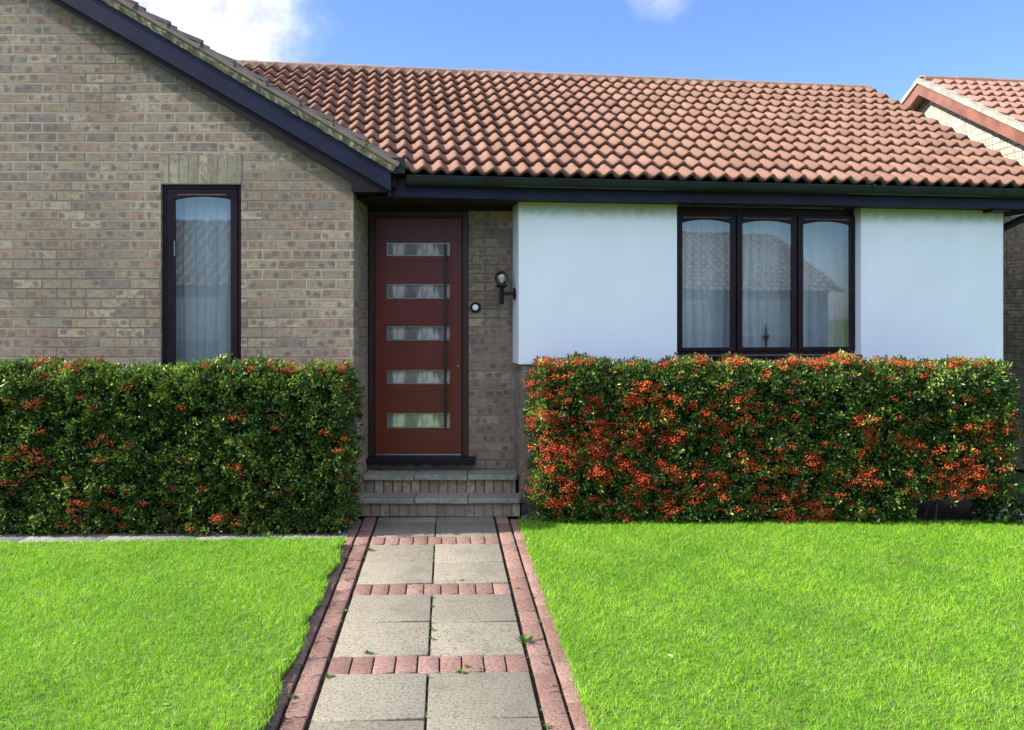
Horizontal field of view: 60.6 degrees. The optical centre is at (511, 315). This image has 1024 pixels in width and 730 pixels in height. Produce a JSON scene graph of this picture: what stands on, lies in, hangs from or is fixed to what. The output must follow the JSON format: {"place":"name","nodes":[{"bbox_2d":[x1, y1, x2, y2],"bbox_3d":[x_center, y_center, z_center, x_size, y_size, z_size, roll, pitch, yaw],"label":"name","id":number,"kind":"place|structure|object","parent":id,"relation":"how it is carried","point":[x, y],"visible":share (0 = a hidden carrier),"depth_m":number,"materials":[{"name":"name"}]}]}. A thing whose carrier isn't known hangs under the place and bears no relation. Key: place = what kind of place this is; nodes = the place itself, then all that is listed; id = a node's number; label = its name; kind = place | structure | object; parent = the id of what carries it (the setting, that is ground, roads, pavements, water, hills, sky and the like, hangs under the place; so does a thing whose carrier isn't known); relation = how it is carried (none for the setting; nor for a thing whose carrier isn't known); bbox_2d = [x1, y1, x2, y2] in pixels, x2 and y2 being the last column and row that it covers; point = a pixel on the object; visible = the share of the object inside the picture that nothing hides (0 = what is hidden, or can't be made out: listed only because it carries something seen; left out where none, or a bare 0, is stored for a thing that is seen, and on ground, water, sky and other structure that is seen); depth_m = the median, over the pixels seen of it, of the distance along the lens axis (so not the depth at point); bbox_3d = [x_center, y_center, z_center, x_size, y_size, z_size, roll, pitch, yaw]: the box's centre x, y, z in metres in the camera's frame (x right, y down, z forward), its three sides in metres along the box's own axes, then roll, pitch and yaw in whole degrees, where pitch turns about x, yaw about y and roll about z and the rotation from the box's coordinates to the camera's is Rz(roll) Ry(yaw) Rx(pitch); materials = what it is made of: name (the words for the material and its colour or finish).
{"place":"outdoors","nodes":[
{"label":"outdoors","id":0,"kind":"place"},
{"bbox_2d":[0,535,347,729],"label":"lawn","id":1,"kind":"structure","parent":0,"point":[250,648],"depth_m":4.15,"materials":[{"name":"plant"}]},
{"bbox_2d":[0,514,599,542],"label":"side paving","id":2,"kind":"structure","parent":0,"point":[59,537],"depth_m":6.32,"materials":[{"name":"grey concrete"}]},
{"bbox_2d":[254,527,272,537],"bbox_3d":[-1.801,1.556,6.336,0.125,0.069,0.242,0,0,-26],"label":"grass tuft","id":3,"kind":"object","parent":2,"relation":"on","point":[266,534],"visible":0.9,"depth_m":6.30,"materials":[{"name":"green plant"}]},
{"bbox_2d":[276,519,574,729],"bbox_3d":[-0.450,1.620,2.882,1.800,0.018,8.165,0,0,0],"label":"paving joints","id":4,"kind":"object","parent":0,"point":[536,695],"depth_m":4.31,"materials":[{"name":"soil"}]},
{"bbox_2d":[264,516,592,729],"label":"path","id":5,"kind":"structure","parent":0,"point":[471,625],"depth_m":4.30,"materials":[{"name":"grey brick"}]},
{"bbox_2d":[284,531,568,728],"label":"weeds","id":6,"kind":"object","parent":5,"relation":"on","point":[524,637],"visible":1,"depth_m":4.20,"materials":[{"name":"green plant"}]},
{"bbox_2d":[1,499,1023,533],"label":"planting bed","id":7,"kind":"object","parent":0,"point":[959,511],"visible":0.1,"depth_m":6.88,"materials":[{"name":"soil"}]},
{"bbox_2d":[0,353,367,536],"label":"firethorn hedge","id":8,"kind":"object","parent":7,"relation":"on","point":[129,447],"visible":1,"depth_m":6.38,"materials":[{"name":"green plant"}]},
{"bbox_2d":[520,348,1023,524],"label":"firethorn hedge","id":9,"kind":"object","parent":7,"relation":"on","point":[636,439],"visible":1,"depth_m":6.69,"materials":[{"name":"green plant"}]},
{"bbox_2d":[967,484,1023,526],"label":"shrub","id":10,"kind":"object","parent":7,"relation":"on","point":[976,510],"visible":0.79,"depth_m":6.72,"materials":[{"name":"green plant"}]},
{"bbox_2d":[134,0,1023,100],"label":"sky","id":11,"kind":"structure","parent":0,"point":[884,46],"materials":[{"name":"blue"}]},
{"bbox_2d":[358,468,1023,518],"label":"ground","id":12,"kind":"structure","parent":0,"point":[1019,473],"depth_m":7.12,"materials":[{"name":"grey concrete"}]},
{"bbox_2d":[358,470,520,515],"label":"front steps","id":13,"kind":"structure","parent":12,"relation":"on","point":[438,493],"depth_m":7.12,"materials":[{"name":"brick"}]},
{"bbox_2d":[0,0,1023,523],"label":"bungalow","id":14,"kind":"object","parent":12,"relation":"on","point":[388,224],"visible":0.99,"depth_m":7.16,"materials":[{"name":"brick"}]},
{"bbox_2d":[163,185,240,384],"bbox_3d":[-2.384,-0.216,6.776,0.612,1.581,0.088,0,0,0],"label":"tall window","id":15,"kind":"structure","parent":14,"relation":"in","point":[171,193],"depth_m":6.74,"materials":[{"name":"black plastic"}]},
{"bbox_2d":[176,197,229,378],"bbox_3d":[-2.383,-0.216,6.939,0.728,1.783,0.044,0,0,0],"label":"net curtain","id":16,"kind":"object","parent":14,"relation":"hanging from","point":[203,277],"visible":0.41,"depth_m":6.94,"materials":[{"name":"fabric"}]},
{"bbox_2d":[367,211,474,463],"bbox_3d":[-0.761,0.183,7.415,0.904,2.124,0.230,0,0,0],"label":"front door","id":17,"kind":"structure","parent":14,"relation":"in","point":[419,260],"depth_m":7.43,"materials":[{"name":"brown wood"}]},
{"bbox_2d":[470,302,480,312],"bbox_3d":[-0.308,-0.069,7.383,0.089,0.089,0.033,0,0,0],"label":"doorbell","id":18,"kind":"object","parent":14,"relation":"attached to","point":[475,307],"visible":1,"depth_m":7.37,"materials":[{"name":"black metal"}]},
{"bbox_2d":[494,271,514,303],"bbox_3d":[-0.059,-0.231,7.200,0.171,0.274,0.120,0,0,0],"label":"wall lamp","id":19,"kind":"object","parent":14,"relation":"attached to","point":[501,285],"visible":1,"depth_m":7.19,"materials":[{"name":"black metal"}]},
{"bbox_2d":[677,205,787,347],"bbox_3d":[1.804,-0.285,7.547,1.190,1.360,0.057,0,0,-8],"label":"net curtain","id":20,"kind":"object","parent":14,"relation":"hanging from","point":[705,283],"visible":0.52,"depth_m":7.56,"materials":[{"name":"fabric"}]},
{"bbox_2d":[763,326,768,346],"bbox_3d":[2.188,0.188,7.556,0.058,0.235,0.058,0,0,0],"label":"ornament","id":21,"kind":"object","parent":14,"relation":"on","point":[766,336],"visible":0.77,"depth_m":7.55,"materials":[{"name":"grey metal"}]},
{"bbox_2d":[677,207,861,358],"bbox_3d":[2.149,-0.279,7.417,1.624,1.268,0.215,0,0,-8],"label":"triple window","id":22,"kind":"structure","parent":14,"relation":"in","point":[736,217],"depth_m":7.44,"materials":[{"name":"black plastic"}]},
{"bbox_2d":[786,207,845,346],"bbox_3d":[2.659,-0.285,7.775,0.750,1.360,0.061,0,0,-8],"label":"net curtain","id":23,"kind":"object","parent":14,"relation":"hanging from","point":[824,284],"visible":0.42,"depth_m":7.79,"materials":[{"name":"fabric"}]},
{"bbox_2d":[900,75,1023,469],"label":"neighbour house","id":24,"kind":"structure","parent":12,"relation":"on","point":[988,112],"depth_m":9.41,"materials":[{"name":"brick"}]},
{"bbox_2d":[515,516,1023,729],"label":"lawn","id":25,"kind":"structure","parent":0,"point":[752,713],"depth_m":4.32,"materials":[{"name":"plant"}]}
]}

